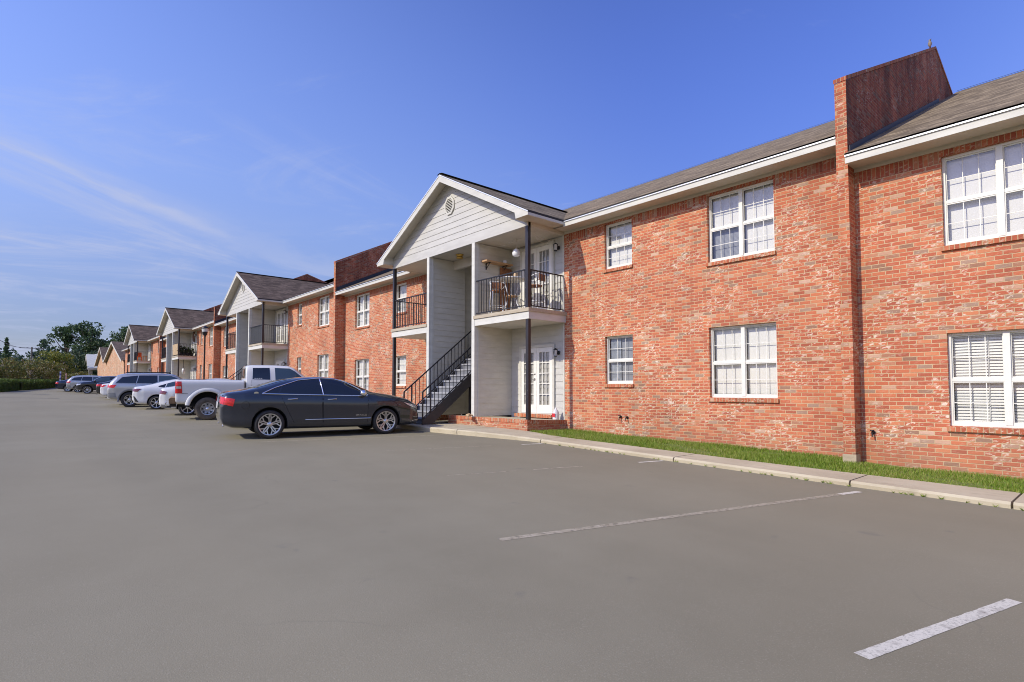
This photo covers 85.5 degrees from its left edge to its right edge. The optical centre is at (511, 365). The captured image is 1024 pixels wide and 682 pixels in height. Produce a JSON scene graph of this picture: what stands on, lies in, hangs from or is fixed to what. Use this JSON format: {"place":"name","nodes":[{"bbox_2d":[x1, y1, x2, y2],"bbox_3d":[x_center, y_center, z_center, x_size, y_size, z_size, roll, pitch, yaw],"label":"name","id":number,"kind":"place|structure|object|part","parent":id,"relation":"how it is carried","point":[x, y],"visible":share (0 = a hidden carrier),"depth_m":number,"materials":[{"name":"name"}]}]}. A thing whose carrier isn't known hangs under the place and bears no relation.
{"place":"outdoors","nodes":[
{"label":"outdoors","id":0,"kind":"place"},
{"bbox_2d":[500,267,511,311],"bbox_3d":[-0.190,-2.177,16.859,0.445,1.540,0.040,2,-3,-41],"label":"bar stool","id":1,"kind":"object","parent":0,"point":[503,271],"visible":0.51,"depth_m":16.83,"materials":[{"name":"brown wood"}]},
{"bbox_2d":[0,388,1023,681],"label":"parking lot","id":2,"kind":"structure","parent":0,"point":[142,542],"depth_m":4.26,"materials":[{"name":"grey asphalt"}]},
{"bbox_2d":[55,379,72,391],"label":"parked car","id":3,"kind":"object","parent":2,"relation":"on","point":[60,384],"visible":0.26,"depth_m":56.24,"materials":[{"name":"blue paint"}]},
{"bbox_2d":[66,375,101,391],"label":"parked suv","id":4,"kind":"object","parent":2,"relation":"on","point":[72,382],"visible":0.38,"depth_m":54.13,"materials":[{"name":"silver metal"}]},
{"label":"side window","id":5,"kind":"part","parent":4,"relation":"part of","materials":[{"name":"black glass"}]},
{"bbox_2d":[76,376,115,393],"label":"parked suv","id":6,"kind":"object","parent":2,"relation":"on","point":[88,387],"visible":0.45,"depth_m":50.68,"materials":[{"name":"black paint"}]},
{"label":"side window","id":7,"kind":"part","parent":6,"relation":"part of","materials":[{"name":"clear glass"}]},
{"bbox_2d":[96,381,109,393],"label":"parked car","id":8,"kind":"object","parent":2,"relation":"on","point":[98,385],"visible":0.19,"depth_m":40.81,"materials":[{"name":"black paint"}]},
{"bbox_2d":[100,383,108,395],"bbox_3d":[-25.856,1.665,38.766,4.731,1.461,2.034,2,-2,-30],"label":"parked car","id":9,"kind":"object","parent":2,"relation":"on","point":[103,389],"visible":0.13,"depth_m":36.98,"materials":[{"name":"silver metal"}]},
{"bbox_2d":[107,372,182,406],"bbox_3d":[-18.732,1.289,29.706,4.804,1.820,2.159,2,-2,-31],"label":"parked suv","id":10,"kind":"object","parent":2,"relation":"on","point":[120,387],"visible":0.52,"depth_m":28.23,"materials":[{"name":"silver metal"}]},
{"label":"side window","id":11,"kind":"part","parent":10,"relation":"part of","materials":[{"name":"black glass"}]},
{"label":"side window","id":12,"kind":"part","parent":10,"relation":"part of","materials":[{"name":"black glass"}]},
{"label":"side window","id":13,"kind":"part","parent":10,"relation":"part of","materials":[{"name":"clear glass"}]},
{"bbox_2d":[132,379,176,408],"bbox_3d":[-15.976,1.408,27.424,4.657,1.461,2.034,2,-2,-30],"label":"parked car","id":14,"kind":"object","parent":2,"relation":"on","point":[147,394],"visible":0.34,"depth_m":25.90,"materials":[{"name":"silver metal"}]},
{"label":"side window","id":15,"kind":"part","parent":14,"relation":"part of","materials":[{"name":"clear glass"}]},
{"bbox_2d":[159,378,231,414],"bbox_3d":[-11.994,1.289,23.126,4.632,1.476,2.042,2,-2,-30],"label":"parked car","id":16,"kind":"object","parent":2,"relation":"on","point":[166,394],"visible":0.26,"depth_m":21.46,"materials":[{"name":"silver metal"}]},
{"bbox_2d":[165,365,304,419],"bbox_3d":[-9.606,0.983,20.932,5.967,1.982,2.232,2,-2,-31],"label":"pickup truck","id":17,"kind":"object","parent":2,"relation":"on","point":[199,396],"visible":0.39,"depth_m":19.36,"materials":[{"name":"grey paint"}]},
{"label":"side window","id":18,"kind":"part","parent":17,"relation":"part of","materials":[{"name":"black glass"}]},
{"bbox_3d":[-9.106,0.955,20.127,0.675,0.840,0.057,2,-2,-31],"label":"door","id":19,"kind":"part","parent":17,"relation":"part of","materials":[{"name":"grey paint"}]},
{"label":"side window","id":20,"kind":"part","parent":17,"relation":"part of","materials":[{"name":"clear glass"}]},
{"bbox_2d":[216,377,417,438],"bbox_3d":[-5.002,1.054,14.651,4.980,1.498,2.094,2,-2,-32],"label":"parked car","id":21,"kind":"object","parent":2,"relation":"on","point":[271,409],"visible":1,"depth_m":13.67,"materials":[{"name":"grey paint"}]},
{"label":"rear window","id":22,"kind":"part","parent":21,"relation":"part of","materials":[{"name":"grey glass"}]},
{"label":"side window","id":23,"kind":"part","parent":21,"relation":"part of","materials":[{"name":"black glass"}]},
{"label":"side window","id":24,"kind":"part","parent":21,"relation":"part of","materials":[{"name":"black glass"}]},
{"bbox_3d":[-5.119,1.106,13.498,1.022,0.796,0.085,2,-2,-32],"label":"door","id":25,"kind":"part","parent":21,"relation":"part of","materials":[{"name":"grey paint"}]},
{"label":"side window","id":26,"kind":"part","parent":21,"relation":"part of","materials":[{"name":"black glass"}]},
{"bbox_3d":[-4.216,1.150,14.061,1.155,0.768,0.083,2,-2,-32],"label":"door","id":27,"kind":"part","parent":21,"relation":"part of","materials":[{"name":"grey paint"}]},
{"bbox_2d":[269,434,450,441],"bbox_3d":[-3.596,1.761,13.376,4.538,0.004,0.084,1,-3,-27],"label":"parking line","id":28,"kind":"object","parent":2,"relation":"on","point":[352,438],"visible":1,"depth_m":13.24,"materials":[{"name":"paint"}]},
{"bbox_2d":[447,460,661,475],"bbox_3d":[0.886,1.666,9.026,4.125,0.029,0.078,1,-3,-27],"label":"parking line","id":29,"kind":"object","parent":2,"relation":"on","point":[552,468],"visible":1,"depth_m":8.87,"materials":[{"name":"paint"}]},
{"bbox_2d":[500,491,859,540],"bbox_3d":[2.252,1.612,6.125,5.311,0.025,0.089,1,-3,-27],"label":"parking line","id":30,"kind":"object","parent":2,"relation":"on","point":[625,522],"visible":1,"depth_m":5.79,"materials":[{"name":"paint"}]},
{"bbox_2d":[854,598,1021,659],"bbox_3d":[2.560,1.528,3.254,1.681,0.006,0.086,1,-3,-27],"label":"parking line","id":31,"kind":"object","parent":2,"relation":"on","point":[877,650],"visible":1,"depth_m":3.19,"materials":[{"name":"paint"}]},
{"bbox_2d":[0,0,1023,362],"label":"sky","id":32,"kind":"structure","parent":0,"point":[153,153],"materials":[{"name":"blue"}]},
{"bbox_2d":[396,422,1023,509],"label":"sidewalk","id":33,"kind":"structure","parent":0,"point":[999,498],"depth_m":8.86,"materials":[{"name":"concrete"}]},
{"bbox_2d":[201,326,208,378],"bbox_3d":[-21.159,-0.182,38.058,0.520,5.120,0.520,2,-3,-41],"label":"street lamp","id":34,"kind":"object","parent":33,"relation":"on","point":[205,329],"visible":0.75,"depth_m":38.02,"materials":[{"name":"black metal"}]},
{"bbox_2d":[435,421,1023,510],"bbox_3d":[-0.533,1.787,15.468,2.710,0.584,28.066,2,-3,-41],"label":"grass","id":35,"kind":"structure","parent":0,"point":[723,449],"depth_m":9.60,"materials":[{"name":"green plant"}]},
{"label":"ground","id":36,"kind":"structure","parent":0,"visible":0},
{"bbox_2d":[0,363,8,378],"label":"crape myrtle","id":37,"kind":"object","parent":36,"relation":"on","point":[2,371],"visible":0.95,"depth_m":63.76,"materials":[{"name":"green plant"}]},
{"bbox_2d":[1,337,11,362],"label":"tree","id":38,"kind":"object","parent":36,"relation":"on","point":[6,353],"visible":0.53,"depth_m":147.61,"materials":[{"name":"green plant"}]},
{"bbox_2d":[0,378,19,391],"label":"hedge","id":39,"kind":"object","parent":36,"relation":"on","point":[9,385],"visible":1,"depth_m":54.30,"materials":[{"name":"green plant"}]},
{"bbox_2d":[0,357,34,379],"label":"crape myrtle","id":40,"kind":"object","parent":36,"relation":"on","point":[7,364],"visible":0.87,"depth_m":67.79,"materials":[{"name":"green plant"}]},
{"bbox_2d":[21,347,43,360],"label":"utility pole","id":41,"kind":"object","parent":36,"relation":"on","point":[32,348],"visible":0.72,"depth_m":110.04,"materials":[{"name":"brown wood"}]},
{"bbox_2d":[12,359,54,378],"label":"crape myrtle","id":42,"kind":"object","parent":36,"relation":"on","point":[38,373],"visible":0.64,"depth_m":73.18,"materials":[{"name":"green plant"}]},
{"bbox_2d":[0,344,73,378],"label":"woods","id":43,"kind":"object","parent":36,"relation":"on","point":[18,357],"visible":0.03,"depth_m":157.55,"materials":[{"name":"green plant"}]},
{"bbox_2d":[16,379,61,389],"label":"hedge","id":44,"kind":"object","parent":36,"relation":"on","point":[28,384],"visible":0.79,"depth_m":64.95,"materials":[{"name":"green plant"}]},
{"bbox_2d":[34,339,51,378],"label":"tree","id":45,"kind":"object","parent":36,"relation":"on","point":[43,345],"visible":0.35,"depth_m":156.12,"materials":[{"name":"green plant"}]},
{"bbox_2d":[28,362,68,378],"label":"crape myrtle","id":46,"kind":"object","parent":36,"relation":"on","point":[57,368],"visible":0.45,"depth_m":79.22,"materials":[{"name":"green plant"}]},
{"bbox_2d":[34,350,79,374],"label":"leafy tree","id":47,"kind":"object","parent":36,"relation":"on","point":[56,357],"visible":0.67,"depth_m":108.74,"materials":[{"name":"green plant"}]},
{"bbox_2d":[40,325,78,355],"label":"tree","id":48,"kind":"object","parent":36,"relation":"on","point":[65,339],"visible":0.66,"depth_m":147.75,"materials":[{"name":"green plant"}]},
{"bbox_2d":[52,371,87,379],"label":"crape myrtle","id":49,"kind":"object","parent":36,"relation":"on","point":[75,374],"visible":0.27,"depth_m":88.14,"materials":[{"name":"green plant"}]},
{"bbox_2d":[48,351,96,375],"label":"leafy tree","id":50,"kind":"object","parent":36,"relation":"on","point":[81,361],"visible":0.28,"depth_m":117.50,"materials":[{"name":"green plant"}]},
{"bbox_2d":[64,347,86,371],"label":"leafy tree","id":51,"kind":"object","parent":36,"relation":"on","point":[76,352],"visible":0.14,"depth_m":130.61,"materials":[{"name":"green plant"}]},
{"bbox_2d":[61,320,105,356],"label":"tree","id":52,"kind":"object","parent":36,"relation":"on","point":[88,333],"visible":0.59,"depth_m":146.82,"materials":[{"name":"green plant"}]},
{"bbox_2d":[74,350,97,375],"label":"leafy tree","id":53,"kind":"object","parent":36,"relation":"on","point":[94,373],"visible":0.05,"depth_m":125.24,"materials":[{"name":"green plant"}]},
{"bbox_2d":[85,338,110,350],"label":"tree","id":54,"kind":"object","parent":36,"relation":"on","point":[95,344],"visible":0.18,"depth_m":144.45,"materials":[{"name":"green plant"}]},
{"bbox_2d":[84,341,129,375],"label":"brick house","id":55,"kind":"structure","parent":36,"relation":"on","point":[108,361],"depth_m":96.65,"materials":[{"name":"brown"}]},
{"bbox_2d":[103,326,127,346],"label":"tree","id":56,"kind":"object","parent":36,"relation":"on","point":[120,336],"visible":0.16,"depth_m":138.79,"materials":[{"name":"green plant"}]},
{"bbox_2d":[121,305,220,372],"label":"apartment building","id":57,"kind":"structure","parent":36,"relation":"on","point":[144,340],"depth_m":66.06,"materials":[{"name":"red brick"}]},
{"bbox_2d":[148,343,150,360],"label":"french door","id":58,"kind":"structure","parent":57,"relation":"in","point":[149,347],"depth_m":65.95,"materials":[{"name":"paint"}]},
{"bbox_2d":[156,274,333,378],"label":"apartment building","id":59,"kind":"structure","parent":36,"relation":"on","point":[179,326],"depth_m":48.25,"materials":[{"name":"red brick"}]},
{"bbox_2d":[173,344,177,354],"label":"burlap panel","id":60,"kind":"object","parent":59,"relation":"attached to","point":[175,349],"visible":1,"depth_m":47.84,"materials":[{"name":"fabric"}]},
{"bbox_2d":[181,346,186,355],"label":"potted plant","id":61,"kind":"object","parent":59,"relation":"on","point":[183,351],"visible":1,"depth_m":47.48,"materials":[{"name":"green plant"}]},
{"bbox_2d":[185,347,190,355],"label":"potted plant","id":62,"kind":"object","parent":59,"relation":"on","point":[187,352],"visible":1,"depth_m":47.67,"materials":[{"name":"green plant"}]},
{"bbox_2d":[190,366,195,378],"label":"french door","id":63,"kind":"structure","parent":59,"relation":"in","point":[192,376],"depth_m":48.81,"materials":[{"name":"paint"}]},
{"bbox_2d":[191,332,195,355],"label":"french door","id":64,"kind":"structure","parent":59,"relation":"in","point":[192,343],"depth_m":48.75,"materials":[{"name":"paint"}]},
{"bbox_2d":[209,364,211,378],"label":"window","id":65,"kind":"structure","parent":59,"relation":"in","point":[210,372],"depth_m":44.73,"materials":[{"name":"white plastic"}]},
{"bbox_2d":[208,327,212,346],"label":"window","id":66,"kind":"structure","parent":59,"relation":"in","point":[211,330],"depth_m":44.79,"materials":[{"name":"white plastic"}]},
{"bbox_2d":[214,241,405,379],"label":"apartment building","id":67,"kind":"structure","parent":36,"relation":"on","point":[268,323],"depth_m":30.89,"materials":[{"name":"red brick"}]},
{"bbox_2d":[222,326,228,347],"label":"window","id":68,"kind":"structure","parent":67,"relation":"in","point":[228,326],"depth_m":41.67,"materials":[{"name":"white plastic"}]},
{"bbox_2d":[275,359,284,365],"bbox_3d":[-13.480,0.692,32.211,0.189,1.995,1.493,2,-3,-41],"label":"french door","id":69,"kind":"structure","parent":67,"relation":"in","point":[279,362],"depth_m":32.28,"materials":[{"name":"paint"}]},
{"bbox_2d":[276,308,285,343],"bbox_3d":[-13.466,-2.201,32.322,0.189,2.095,1.452,2,-3,-41],"label":"french door","id":70,"kind":"structure","parent":67,"relation":"in","point":[282,321],"depth_m":32.28,"materials":[{"name":"paint"}]},
{"bbox_2d":[296,304,301,326],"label":"window","id":71,"kind":"structure","parent":67,"relation":"in","point":[300,305],"depth_m":30.45,"materials":[{"name":"white plastic"}]},
{"bbox_2d":[298,357,300,371],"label":"window","id":72,"kind":"structure","parent":67,"relation":"in","point":[299,361],"depth_m":30.34,"materials":[{"name":"white plastic"}]},
{"bbox_2d":[317,295,328,328],"bbox_3d":[-9.396,-2.672,27.826,0.250,1.575,1.440,2,-3,-41],"label":"window","id":73,"kind":"structure","parent":67,"relation":"in","point":[325,313],"depth_m":27.90,"materials":[{"name":"white plastic"}]},
{"bbox_2d":[319,354,328,376],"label":"window","id":74,"kind":"structure","parent":67,"relation":"in","point":[325,358],"depth_m":27.86,"materials":[{"name":"white plastic"}]},
{"bbox_2d":[335,46,952,463],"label":"apartment building","id":75,"kind":"structure","parent":36,"relation":"on","point":[715,300],"depth_m":13.28,"materials":[{"name":"red brick"}]},
{"bbox_2d":[354,292,369,329],"bbox_3d":[-6.593,-2.396,24.636,0.250,1.555,1.430,2,-3,-41],"label":"window","id":76,"kind":"structure","parent":75,"relation":"in","point":[363,309],"depth_m":24.65,"materials":[{"name":"white plastic"}]},
{"bbox_2d":[356,359,368,390],"bbox_3d":[-6.593,0.536,24.508,0.250,1.595,1.430,2,-3,-41],"label":"window","id":77,"kind":"structure","parent":75,"relation":"in","point":[362,362],"depth_m":24.57,"materials":[{"name":"white plastic"}]},
{"bbox_2d":[396,356,405,387],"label":"window","id":78,"kind":"structure","parent":75,"relation":"in","point":[402,359],"depth_m":22.20,"materials":[{"name":"white plastic"}]},
{"bbox_2d":[396,282,406,314],"bbox_3d":[-4.385,-2.645,22.145,0.250,1.265,0.960,2,-3,-41],"label":"window","id":79,"kind":"structure","parent":75,"relation":"in","point":[403,288],"depth_m":22.35,"materials":[{"name":"white plastic"}]},
{"bbox_2d":[481,259,512,269],"bbox_3d":[-0.434,-2.944,16.553,1.030,0.245,0.255,2,-3,-41],"label":"wall shelf","id":80,"kind":"object","parent":75,"relation":"attached to","point":[502,264],"depth_m":16.47,"materials":[{"name":"brown wood"}]},
{"bbox_2d":[489,281,506,312],"bbox_3d":[-0.426,-1.960,16.128,0.469,1.065,0.478,1,-3,-13],"label":"bar stool","id":81,"kind":"object","parent":75,"relation":"on","point":[501,291],"visible":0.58,"depth_m":16.23,"materials":[{"name":"brown wood"}]},
{"bbox_2d":[497,276,523,310],"bbox_3d":[-0.008,-1.942,15.701,0.880,1.011,0.880,2,-3,-41],"label":"bistro table","id":82,"kind":"object","parent":75,"relation":"on","point":[515,281],"visible":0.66,"depth_m":15.61,"materials":[{"name":"white metal"}]},
{"bbox_2d":[512,248,519,256],"bbox_3d":[0.120,-3.353,15.768,0.230,0.525,0.230,2,-3,-41],"label":"pendant lamp","id":83,"kind":"object","parent":75,"relation":"hanging from","point":[516,252],"visible":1,"depth_m":15.68,"materials":[{"name":"white glass"}]},
{"bbox_2d":[524,272,545,308],"bbox_3d":[0.653,-1.998,15.263,0.478,1.065,0.469,-2,-3,34],"label":"bar stool","id":84,"kind":"object","parent":75,"relation":"on","point":[538,287],"visible":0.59,"depth_m":15.21,"materials":[{"name":"wood"}]},
{"bbox_2d":[518,344,555,414],"bbox_3d":[0.736,0.420,16.108,0.189,1.995,1.450,2,-3,-41],"label":"french door","id":85,"kind":"structure","parent":75,"relation":"in","point":[536,408],"depth_m":16.02,"materials":[{"name":"paint"}]},
{"bbox_2d":[520,240,554,309],"bbox_3d":[0.749,-2.473,16.219,0.189,2.095,1.410,2,-3,-41],"label":"french door","id":86,"kind":"structure","parent":75,"relation":"in","point":[536,249],"depth_m":16.09,"materials":[{"name":"paint"}]},
{"bbox_2d":[552,408,558,419],"bbox_3d":[1.200,1.332,15.210,0.183,0.335,0.180,2,-3,-41],"label":"plastic jug","id":87,"kind":"object","parent":75,"relation":"on","point":[555,414],"visible":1,"depth_m":15.14,"materials":[{"name":"white plastic"}]},
{"bbox_2d":[603,219,632,272],"bbox_3d":[2.743,-3.023,14.080,0.250,1.257,0.920,2,-3,-41],"label":"window","id":88,"kind":"structure","parent":75,"relation":"in","point":[621,235],"depth_m":14.18,"materials":[{"name":"white plastic"}]},
{"bbox_2d":[603,335,633,386],"bbox_3d":[2.743,-0.092,13.952,0.250,1.300,0.920,2,-3,-41],"label":"window","id":89,"kind":"structure","parent":75,"relation":"in","point":[621,360],"depth_m":14.06,"materials":[{"name":"white plastic"}]},
{"bbox_2d":[706,179,775,266],"bbox_3d":[4.842,-2.965,11.699,0.250,1.565,1.500,2,-3,-41],"label":"window","id":90,"kind":"structure","parent":75,"relation":"in","point":[728,215],"depth_m":11.71,"materials":[{"name":"white plastic"}]},
{"bbox_2d":[708,322,778,402],"bbox_3d":[4.842,-0.036,11.571,0.250,1.610,1.500,2,-3,-41],"label":"window","id":91,"kind":"structure","parent":75,"relation":"in","point":[731,362],"depth_m":11.58,"materials":[{"name":"white plastic"}]},
{"bbox_2d":[844,69,1023,478],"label":"apartment building","id":92,"kind":"structure","parent":36,"relation":"on","point":[941,323],"depth_m":8.95,"materials":[{"name":"red brick"}]},
{"bbox_2d":[941,138,1023,251],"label":"window","id":93,"kind":"structure","parent":92,"relation":"in","point":[983,193],"depth_m":8.68,"materials":[{"name":"white plastic"}]},
{"bbox_2d":[947,329,1023,434],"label":"window","id":94,"kind":"structure","parent":92,"relation":"in","point":[992,394],"depth_m":8.58,"materials":[{"name":"white plastic"}]}
]}

